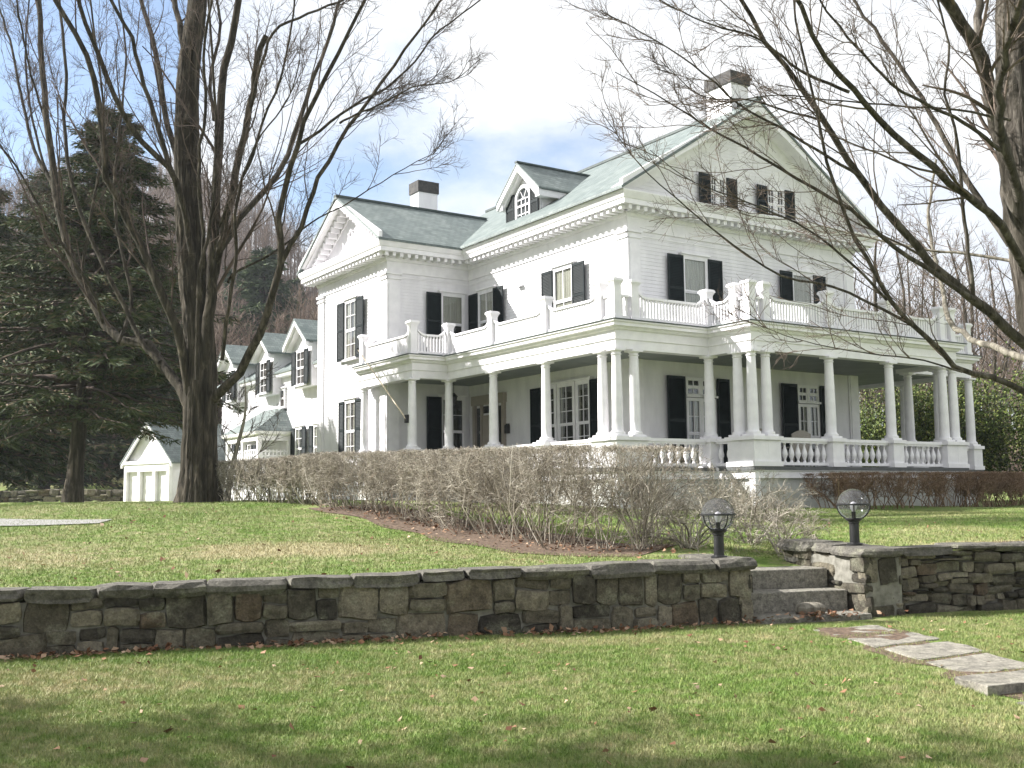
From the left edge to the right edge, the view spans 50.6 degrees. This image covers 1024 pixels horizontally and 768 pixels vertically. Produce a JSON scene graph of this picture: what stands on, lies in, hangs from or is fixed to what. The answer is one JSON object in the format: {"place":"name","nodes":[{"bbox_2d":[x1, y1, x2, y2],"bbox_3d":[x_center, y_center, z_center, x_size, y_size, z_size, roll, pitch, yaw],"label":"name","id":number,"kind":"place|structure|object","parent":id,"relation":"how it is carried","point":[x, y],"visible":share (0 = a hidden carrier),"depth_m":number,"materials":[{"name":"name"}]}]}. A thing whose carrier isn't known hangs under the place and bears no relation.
{"place":"outdoors","nodes":[
{"label":"outdoors","id":0,"kind":"place"},
{"bbox_2d":[0,519,110,525],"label":"driveway","id":1,"kind":"structure","parent":0,"point":[43,521],"depth_m":20.84,"materials":[{"name":"grey asphalt"}]},
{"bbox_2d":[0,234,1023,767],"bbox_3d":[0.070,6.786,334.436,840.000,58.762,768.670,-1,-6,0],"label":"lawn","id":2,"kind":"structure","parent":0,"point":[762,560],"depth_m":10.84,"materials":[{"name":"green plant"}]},
{"bbox_2d":[9,226,39,248],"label":"hill pine","id":3,"kind":"object","parent":2,"relation":"on","point":[27,236],"visible":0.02,"depth_m":126.51,"materials":[{"name":"green plant"}]},
{"bbox_2d":[0,189,109,488],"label":"spruce tree","id":4,"kind":"object","parent":2,"relation":"on","point":[41,442],"visible":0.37,"depth_m":45.70,"materials":[{"name":"green plant"}]},
{"bbox_2d":[0,488,123,502],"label":"field wall","id":5,"kind":"structure","parent":2,"relation":"on","point":[90,495],"depth_m":65.42,"materials":[{"name":"stone"}]},
{"bbox_2d":[0,171,146,490],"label":"spruce tree","id":6,"kind":"object","parent":2,"relation":"on","point":[89,477],"visible":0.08,"depth_m":78.20,"materials":[{"name":"green plant"}]},
{"bbox_2d":[54,166,147,468],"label":"spruce tree","id":7,"kind":"object","parent":2,"relation":"on","point":[104,434],"visible":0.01,"depth_m":91.47,"materials":[{"name":"green plant"}]},
{"bbox_2d":[0,104,243,502],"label":"spruce tree","id":8,"kind":"object","parent":2,"relation":"on","point":[96,355],"visible":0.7,"depth_m":36.71,"materials":[{"name":"green plant"}]},
{"bbox_2d":[85,246,221,482],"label":"spruce tree","id":9,"kind":"object","parent":2,"relation":"on","point":[117,469],"visible":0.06,"depth_m":82.57,"materials":[{"name":"green plant"}]},
{"bbox_2d":[0,140,318,471],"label":"hillside woods","id":10,"kind":"object","parent":2,"relation":"on","point":[265,238],"visible":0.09,"depth_m":179.18,"materials":[{"name":"plant"}]},
{"bbox_2d":[120,420,231,500],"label":"garage","id":11,"kind":"structure","parent":2,"relation":"on","point":[151,471],"depth_m":59.07,"materials":[{"name":"white paint"}]},
{"bbox_2d":[129,472,137,500],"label":"bay door","id":12,"kind":"structure","parent":11,"relation":"in","point":[133,475],"depth_m":59.82,"materials":[{"name":"white wood"}]},
{"bbox_2d":[143,472,152,500],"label":"bay door","id":13,"kind":"structure","parent":11,"relation":"in","point":[147,494],"depth_m":59.00,"materials":[{"name":"white wood"}]},
{"bbox_2d":[158,471,166,500],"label":"bay door","id":14,"kind":"structure","parent":11,"relation":"in","point":[162,474],"depth_m":58.23,"materials":[{"name":"white wood"}]},
{"bbox_2d":[214,265,256,352],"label":"hill pine","id":15,"kind":"object","parent":2,"relation":"on","point":[235,286],"visible":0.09,"depth_m":141.63,"materials":[{"name":"green plant"}]},
{"bbox_2d":[0,0,495,502],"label":"maple tree","id":16,"kind":"object","parent":2,"relation":"on","point":[200,394],"visible":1,"depth_m":27.85,"materials":[{"name":"brown plant"}]},
{"bbox_2d":[217,359,286,500],"bbox_3d":[-9.297,1.564,36.219,2.914,4.988,3.930,3,-7,-31],"label":"ornamental tree","id":17,"kind":"object","parent":2,"relation":"on","point":[236,449],"visible":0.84,"depth_m":36.15,"materials":[{"name":"brown plant"}]},
{"bbox_2d":[215,246,301,347],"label":"pine tree","id":18,"kind":"object","parent":2,"relation":"on","point":[254,284],"visible":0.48,"depth_m":120.64,"materials":[{"name":"green plant"}]},
{"bbox_2d":[217,318,317,499],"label":"back house","id":19,"kind":"structure","parent":2,"relation":"on","point":[292,388],"depth_m":54.30,"materials":[{"name":"white paint"}]},
{"bbox_2d":[225,371,233,402],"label":"window","id":20,"kind":"structure","parent":19,"relation":"in","point":[228,399],"depth_m":60.55,"materials":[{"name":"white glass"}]},
{"bbox_2d":[247,445,251,458],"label":"window","id":21,"kind":"structure","parent":19,"relation":"in","point":[249,447],"depth_m":58.77,"materials":[{"name":"glass"}]},
{"bbox_2d":[258,361,268,395],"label":"window","id":22,"kind":"structure","parent":19,"relation":"in","point":[262,389],"depth_m":56.26,"materials":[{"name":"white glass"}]},
{"bbox_2d":[278,387,286,408],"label":"window","id":23,"kind":"structure","parent":19,"relation":"in","point":[282,397],"depth_m":55.02,"materials":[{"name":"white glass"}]},
{"bbox_2d":[293,425,304,455],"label":"window","id":24,"kind":"structure","parent":19,"relation":"in","point":[298,428],"depth_m":53.11,"materials":[{"name":"white glass"}]},
{"bbox_2d":[294,348,306,386],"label":"window","id":25,"kind":"structure","parent":19,"relation":"in","point":[300,353],"depth_m":52.12,"materials":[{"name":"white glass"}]},
{"bbox_2d":[311,422,316,452],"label":"window","id":26,"kind":"structure","parent":19,"relation":"in","point":[314,424],"depth_m":51.33,"materials":[{"name":"white glass"}]},
{"bbox_2d":[215,452,357,505],"bbox_3d":[-5.852,2.438,27.163,5.613,1.311,1.592,-6,-8,42],"label":"hedge","id":27,"kind":"object","parent":2,"relation":"on","point":[279,473],"visible":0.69,"depth_m":26.87,"materials":[{"name":"brown plant"}]},
{"bbox_2d":[280,277,312,329],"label":"hill pine","id":28,"kind":"object","parent":2,"relation":"on","point":[296,281],"visible":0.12,"depth_m":151.63,"materials":[{"name":"green plant"}]},
{"bbox_2d":[0,554,757,658],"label":"stone wall","id":29,"kind":"structure","parent":2,"relation":"on","point":[458,601],"depth_m":12.99,"materials":[{"name":"grey stone"}]},
{"bbox_2d":[700,498,735,557],"bbox_3d":[2.782,1.939,14.625,0.482,0.805,0.482,-1,-6,0],"label":"post lamp","id":30,"kind":"object","parent":29,"relation":"on","point":[718,535],"visible":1,"depth_m":14.55,"materials":[{"name":"metal"}]},
{"bbox_2d":[309,505,676,556],"bbox_3d":[-0.958,2.651,20.380,2.858,0.717,10.798,4,-7,-37],"label":"mulch bed","id":31,"kind":"object","parent":2,"relation":"on","point":[504,544],"visible":0.69,"depth_m":18.82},
{"bbox_2d":[297,442,718,551],"bbox_3d":[-1.104,2.063,20.708,2.694,2.000,11.714,4,-7,-38],"label":"hedge","id":32,"kind":"object","parent":31,"relation":"on","point":[427,472],"visible":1,"depth_m":18.49,"materials":[{"name":"brown plant"}]},
{"bbox_2d":[0,503,1023,767],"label":"dead leaves","id":33,"kind":"object","parent":2,"relation":"on","point":[364,639],"visible":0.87,"depth_m":13.02,"materials":[{"name":"brown plant"}]},
{"bbox_2d":[297,69,984,509],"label":"mansion","id":34,"kind":"structure","parent":2,"relation":"on","point":[539,305],"depth_m":36.45,"materials":[{"name":"white paint"}]},
{"bbox_2d":[342,396,358,463],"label":"window","id":35,"kind":"structure","parent":34,"relation":"in","point":[349,402],"depth_m":42.00,"materials":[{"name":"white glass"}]},
{"bbox_2d":[342,295,359,361],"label":"window","id":36,"kind":"structure","parent":34,"relation":"in","point":[349,303],"depth_m":42.38,"materials":[{"name":"white glass"}]},
{"bbox_2d":[437,290,466,340],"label":"window","id":37,"kind":"structure","parent":34,"relation":"in","point":[452,302],"depth_m":41.37,"materials":[{"name":"white glass"}]},
{"bbox_2d":[438,394,467,458],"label":"window","id":38,"kind":"structure","parent":34,"relation":"in","point":[459,410],"depth_m":41.04,"materials":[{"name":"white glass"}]},
{"bbox_2d":[475,285,496,327],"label":"window","id":39,"kind":"structure","parent":34,"relation":"in","point":[485,295],"depth_m":40.77,"materials":[{"name":"white glass"}]},
{"bbox_2d":[471,392,506,447],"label":"front door","id":40,"kind":"structure","parent":34,"relation":"in","point":[480,423],"depth_m":40.35,"materials":[{"name":"paint"}]},
{"bbox_2d":[538,382,556,439],"bbox_3d":[1.258,1.391,36.841,0.180,2.830,0.990,3,-7,-33],"label":"window","id":41,"kind":"structure","parent":34,"relation":"in","point":[553,386],"depth_m":36.65,"materials":[{"name":"clear glass"}]},
{"bbox_2d":[550,260,576,324],"bbox_3d":[1.729,-2.847,36.493,0.180,2.440,1.320,3,-7,-33],"label":"window","id":42,"kind":"structure","parent":34,"relation":"in","point":[562,279],"depth_m":36.61,"materials":[{"name":"clear glass"}]},
{"bbox_2d":[554,379,575,463],"bbox_3d":[1.806,1.300,36.015,0.180,2.830,1.080,3,-7,-33],"label":"window","id":43,"kind":"structure","parent":34,"relation":"in","point":[566,416],"depth_m":36.12,"materials":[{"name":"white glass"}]},
{"bbox_2d":[573,377,593,462],"bbox_3d":[2.327,1.213,35.230,0.180,2.830,0.910,3,-7,-33],"label":"window","id":44,"kind":"structure","parent":34,"relation":"in","point":[582,411],"depth_m":35.38,"materials":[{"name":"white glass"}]},
{"bbox_2d":[678,251,710,321],"bbox_3d":[5.962,-3.024,35.213,1.280,2.440,0.180,3,-7,-33],"label":"window","id":45,"kind":"structure","parent":34,"relation":"in","point":[695,265],"depth_m":35.28,"materials":[{"name":"white glass"}]},
{"bbox_2d":[686,397,702,467],"bbox_3d":[5.829,1.586,34.618,0.725,2.290,0.180,3,-7,-33],"label":"glazed door","id":46,"kind":"structure","parent":34,"relation":"in","point":[693,406],"depth_m":34.69,"materials":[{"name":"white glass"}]},
{"bbox_2d":[685,377,703,397],"bbox_3d":[5.813,0.109,34.771,0.725,0.640,0.180,3,-7,-33],"label":"transom window","id":47,"kind":"structure","parent":34,"relation":"in","point":[693,385],"depth_m":34.80,"materials":[{"name":"white glass"}]},
{"bbox_2d":[701,398,716,435],"bbox_3d":[6.347,1.585,35.004,0.645,2.220,0.110,3,-7,-33],"label":"glazed door","id":48,"kind":"structure","parent":34,"relation":"in","point":[702,399],"depth_m":34.92,"materials":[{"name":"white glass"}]},
{"bbox_2d":[701,378,717,398],"bbox_3d":[6.352,0.140,35.125,0.725,0.640,0.180,3,-7,-33],"label":"transom window","id":49,"kind":"structure","parent":34,"relation":"in","point":[702,379],"depth_m":35.10,"materials":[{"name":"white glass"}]},
{"bbox_2d":[711,174,717,204],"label":"window","id":50,"kind":"structure","parent":34,"relation":"in","point":[715,198],"depth_m":36.13,"materials":[{"name":"clear glass"}]},
{"bbox_2d":[718,176,726,206],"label":"window","id":51,"kind":"structure","parent":34,"relation":"in","point":[719,177],"depth_m":36.34,"materials":[{"name":"clear glass"}]},
{"bbox_2d":[768,186,776,216],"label":"window","id":52,"kind":"structure","parent":34,"relation":"in","point":[771,196],"depth_m":37.65,"materials":[{"name":"clear glass"}]},
{"bbox_2d":[775,188,784,217],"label":"window","id":53,"kind":"structure","parent":34,"relation":"in","point":[781,203],"depth_m":37.87,"materials":[{"name":"clear glass"}]},
{"bbox_2d":[781,430,811,466],"bbox_3d":[9.032,2.087,34.364,0.740,1.210,0.640,1,-6,-15],"label":"porch chair","id":54,"kind":"object","parent":34,"relation":"on","point":[800,434],"visible":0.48,"depth_m":34.11,"materials":[{"name":"wicker"}]},
{"bbox_2d":[787,268,815,322],"bbox_3d":[10.196,-2.779,38.003,1.270,2.440,0.180,3,-7,-33],"label":"window","id":55,"kind":"structure","parent":34,"relation":"in","point":[798,295],"depth_m":38.12,"materials":[{"name":"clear glass"}]},
{"bbox_2d":[797,385,809,403],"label":"transom window","id":56,"kind":"structure","parent":34,"relation":"in","point":[803,398],"depth_m":37.60,"materials":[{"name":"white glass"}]},
{"bbox_2d":[798,404,809,466],"bbox_3d":[10.074,1.801,37.458,0.530,2.220,0.110,3,-7,-33],"label":"glazed door","id":57,"kind":"structure","parent":34,"relation":"in","point":[803,409],"depth_m":37.54,"materials":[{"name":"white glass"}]},
{"bbox_2d":[809,404,819,466],"bbox_3d":[10.516,1.826,37.749,0.530,2.220,0.110,3,-7,-33],"label":"glazed door","id":58,"kind":"structure","parent":34,"relation":"in","point":[814,415],"depth_m":37.81,"materials":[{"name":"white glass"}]},
{"bbox_2d":[808,385,820,404],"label":"transom window","id":59,"kind":"structure","parent":34,"relation":"in","point":[813,391],"depth_m":37.91,"materials":[{"name":"white glass"}]},
{"bbox_2d":[591,474,713,540],"bbox_3d":[2.562,2.261,19.434,2.298,1.332,2.100,3,-7,-30],"label":"bare shrub","id":60,"kind":"object","parent":2,"relation":"on","point":[654,515],"visible":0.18,"depth_m":19.13,"materials":[{"name":"brown plant"}]},
{"bbox_2d":[614,473,755,552],"bbox_3d":[2.729,2.228,17.339,2.313,1.627,2.452,-1,-6,0],"label":"bare shrub","id":61,"kind":"object","parent":2,"relation":"on","point":[674,519],"visible":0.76,"depth_m":17.12,"materials":[{"name":"brown plant"}]},
{"bbox_2d":[676,451,768,530],"bbox_3d":[4.247,2.430,22.270,2.051,2.204,2.255,-3,-6,20],"label":"bare shrub","id":62,"kind":"object","parent":2,"relation":"on","point":[733,493],"visible":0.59,"depth_m":22.30,"materials":[{"name":"brown plant"}]},
{"bbox_2d":[686,463,786,515],"bbox_3d":[5.172,2.562,25.504,2.394,1.454,2.390,-1,-6,0],"label":"bare shrub","id":63,"kind":"object","parent":2,"relation":"on","point":[757,485],"visible":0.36,"depth_m":25.36,"materials":[{"name":"brown plant"}]},
{"bbox_2d":[691,467,828,547],"bbox_3d":[4.258,2.181,18.409,2.139,1.543,1.950,1,-6,-19],"label":"bare shrub","id":64,"kind":"object","parent":2,"relation":"on","point":[754,511],"visible":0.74,"depth_m":18.17,"materials":[{"name":"brown plant"}]},
{"bbox_2d":[720,471,819,523],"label":"bare shrub","id":65,"kind":"object","parent":2,"relation":"on","point":[777,496],"visible":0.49,"depth_m":23.52,"materials":[{"name":"brown plant"}]},
{"bbox_2d":[732,496,834,559],"bbox_3d":[4.436,2.465,17.490,1.528,1.362,1.471,-4,-7,28],"label":"bare shrub","id":66,"kind":"object","parent":2,"relation":"on","point":[801,532],"visible":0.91,"depth_m":17.34,"materials":[{"name":"brown plant"}]},
{"bbox_2d":[549,0,1023,394],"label":"maple tree","id":67,"kind":"object","parent":2,"relation":"on","point":[1002,97],"visible":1,"depth_m":15.72,"materials":[{"name":"grey plant"}]},
{"bbox_2d":[750,566,827,589],"bbox_3d":[3.683,3.024,15.700,1.689,0.707,0.622,1,-6,-16],"label":"stone step","id":68,"kind":"object","parent":2,"relation":"on","point":[781,577],"visible":0.31,"depth_m":15.51,"materials":[{"name":"grey stone"}]},
{"bbox_2d":[751,587,847,613],"bbox_3d":[3.822,3.108,15.217,1.694,0.437,0.602,1,-6,-16],"label":"stone step","id":69,"kind":"object","parent":2,"relation":"on","point":[777,600],"visible":0.36,"depth_m":14.98,"materials":[{"name":"grey stone"}]},
{"bbox_2d":[753,610,871,623],"bbox_3d":[3.963,3.186,14.718,1.698,0.146,0.695,1,-6,-16],"label":"stone step","id":70,"kind":"object","parent":2,"relation":"on","point":[782,618],"visible":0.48,"depth_m":14.46,"materials":[{"name":"grey stone"}]},
{"bbox_2d":[795,602,825,614],"bbox_3d":[4.042,3.038,14.633,0.436,0.188,0.291,2,-6,-24],"label":"rock","id":71,"kind":"object","parent":70,"relation":"on","point":[809,606],"visible":0.82,"depth_m":14.52,"materials":[{"name":"grey stone"}]},
{"bbox_2d":[854,255,922,428],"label":"bare tree","id":72,"kind":"object","parent":2,"relation":"on","point":[867,405],"visible":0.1,"depth_m":77.82,"materials":[{"name":"brown wood"}]},
{"bbox_2d":[864,261,913,428],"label":"bare tree","id":73,"kind":"object","parent":2,"relation":"on","point":[894,328],"visible":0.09,"depth_m":95.02,"materials":[{"name":"brown wood"}]},
{"bbox_2d":[859,384,928,466],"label":"evergreen shrub","id":74,"kind":"object","parent":2,"relation":"on","point":[873,432],"visible":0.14,"depth_m":50.40,"materials":[{"name":"green plant"}]},
{"bbox_2d":[776,538,1023,617],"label":"stone wall","id":75,"kind":"structure","parent":2,"relation":"on","point":[935,577],"depth_m":15.38,"materials":[{"name":"grey stone"}]},
{"bbox_2d":[836,489,870,544],"bbox_3d":[4.927,1.913,15.631,0.482,0.805,0.482,-5,-8,38],"label":"post lamp","id":76,"kind":"object","parent":75,"relation":"on","point":[854,522],"visible":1,"depth_m":15.56,"materials":[{"name":"metal"}]},
{"bbox_2d":[852,179,959,410],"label":"bare tree","id":77,"kind":"object","parent":2,"relation":"on","point":[874,280],"visible":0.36,"depth_m":60.18,"materials":[{"name":"brown wood"}]},
{"bbox_2d":[800,469,1023,509],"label":"hedge","id":78,"kind":"object","parent":2,"relation":"on","point":[996,482],"visible":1,"depth_m":31.22,"materials":[{"name":"brown plant"}]},
{"bbox_2d":[857,237,977,427],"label":"bare tree","id":79,"kind":"object","parent":2,"relation":"on","point":[909,285],"visible":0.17,"depth_m":86.57,"materials":[{"name":"brown wood"}]},
{"bbox_2d":[854,210,983,434],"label":"bare tree","id":80,"kind":"object","parent":2,"relation":"on","point":[904,304],"visible":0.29,"depth_m":70.60,"materials":[{"name":"brown wood"}]},
{"bbox_2d":[873,244,978,396],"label":"bare tree","id":81,"kind":"object","parent":2,"relation":"on","point":[922,296],"visible":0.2,"depth_m":101.48,"materials":[{"name":"brown plant"}]},
{"bbox_2d":[854,275,1023,468],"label":"distant woods","id":82,"kind":"object","parent":2,"relation":"on","point":[998,353],"visible":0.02,"depth_m":121.68,"materials":[{"name":"plant"}]},
{"bbox_2d":[866,364,1023,501],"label":"evergreen shrub","id":83,"kind":"object","parent":2,"relation":"on","point":[985,429],"visible":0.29,"depth_m":44.47,"materials":[{"name":"green plant"}]},
{"bbox_2d":[878,236,1020,397],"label":"bare tree","id":84,"kind":"object","parent":2,"relation":"on","point":[935,278],"visible":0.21,"depth_m":75.64,"materials":[{"name":"brown plant"}]},
{"bbox_2d":[901,220,1019,412],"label":"bare tree","id":85,"kind":"object","parent":2,"relation":"on","point":[961,303],"visible":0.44,"depth_m":62.46,"materials":[{"name":"brown plant"}]},
{"bbox_2d":[923,287,997,399],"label":"bare tree","id":86,"kind":"object","parent":2,"relation":"on","point":[971,331],"visible":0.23,"depth_m":49.08,"materials":[{"name":"brown plant"}]},
{"bbox_2d":[903,223,1023,415],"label":"bare tree","id":87,"kind":"object","parent":2,"relation":"on","point":[970,308],"visible":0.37,"depth_m":66.21,"materials":[{"name":"brown plant"}]},
{"bbox_2d":[922,236,1019,471],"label":"bare tree","id":88,"kind":"object","parent":2,"relation":"on","point":[995,341],"visible":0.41,"depth_m":80.34,"materials":[{"name":"brown wood"}]},
{"bbox_2d":[948,229,1021,400],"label":"bare tree","id":89,"kind":"object","parent":2,"relation":"on","point":[1002,339],"visible":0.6,"depth_m":59.80,"materials":[{"name":"brown plant"}]},
{"bbox_2d":[953,269,1023,411],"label":"bare tree","id":90,"kind":"object","parent":2,"relation":"on","point":[991,339],"visible":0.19,"depth_m":110.75,"materials":[{"name":"brown wood"}]},
{"bbox_2d":[965,258,1023,471],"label":"bare tree","id":91,"kind":"object","parent":2,"relation":"on","point":[1008,347],"visible":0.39,"depth_m":95.28,"materials":[{"name":"brown wood"}]},
{"bbox_2d":[987,358,1023,472],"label":"evergreen shrub","id":92,"kind":"object","parent":2,"relation":"on","point":[1012,409],"visible":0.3,"depth_m":49.55,"materials":[{"name":"green plant"}]},
{"bbox_2d":[991,341,1023,471],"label":"evergreen shrub","id":93,"kind":"object","parent":2,"relation":"on","point":[1015,430],"visible":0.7,"depth_m":44.72,"materials":[{"name":"green plant"}]},
{"bbox_2d":[0,0,1023,426],"label":"sky","id":94,"kind":"structure","parent":0,"point":[523,115],"materials":[{"name":"white"}]},
{"bbox_2d":[814,627,1023,699],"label":"path soil","id":95,"kind":"structure","parent":0,"point":[844,631],"depth_m":12.27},
{"bbox_2d":[814,625,895,634],"bbox_3d":[4.226,3.117,13.367,1.274,0.175,0.626,3,-7,-31],"label":"flagstone","id":96,"kind":"object","parent":95,"relation":"on","point":[872,627],"visible":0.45,"depth_m":13.51,"materials":[{"name":"stone"}]},
{"bbox_2d":[848,632,940,647],"bbox_3d":[4.440,3.031,12.563,1.407,0.177,0.669,3,-7,-30],"label":"flagstone","id":97,"kind":"object","parent":95,"relation":"on","point":[884,642],"visible":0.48,"depth_m":12.43,"materials":[{"name":"stone"}]},
{"bbox_2d":[885,641,979,659],"bbox_3d":[4.559,2.939,11.679,1.410,0.177,0.791,3,-7,-30],"label":"flagstone","id":98,"kind":"object","parent":95,"relation":"on","point":[933,650],"visible":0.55,"depth_m":11.61,"materials":[{"name":"stone"}]},
{"bbox_2d":[926,653,1023,674],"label":"flagstone","id":99,"kind":"object","parent":95,"relation":"on","point":[975,663],"visible":0.51,"depth_m":10.65,"materials":[{"name":"stone"}]},
{"bbox_2d":[955,670,1023,695],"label":"flagstone","id":100,"kind":"object","parent":95,"relation":"on","point":[999,683],"visible":0.56,"depth_m":9.28,"materials":[{"name":"stone"}]}
]}

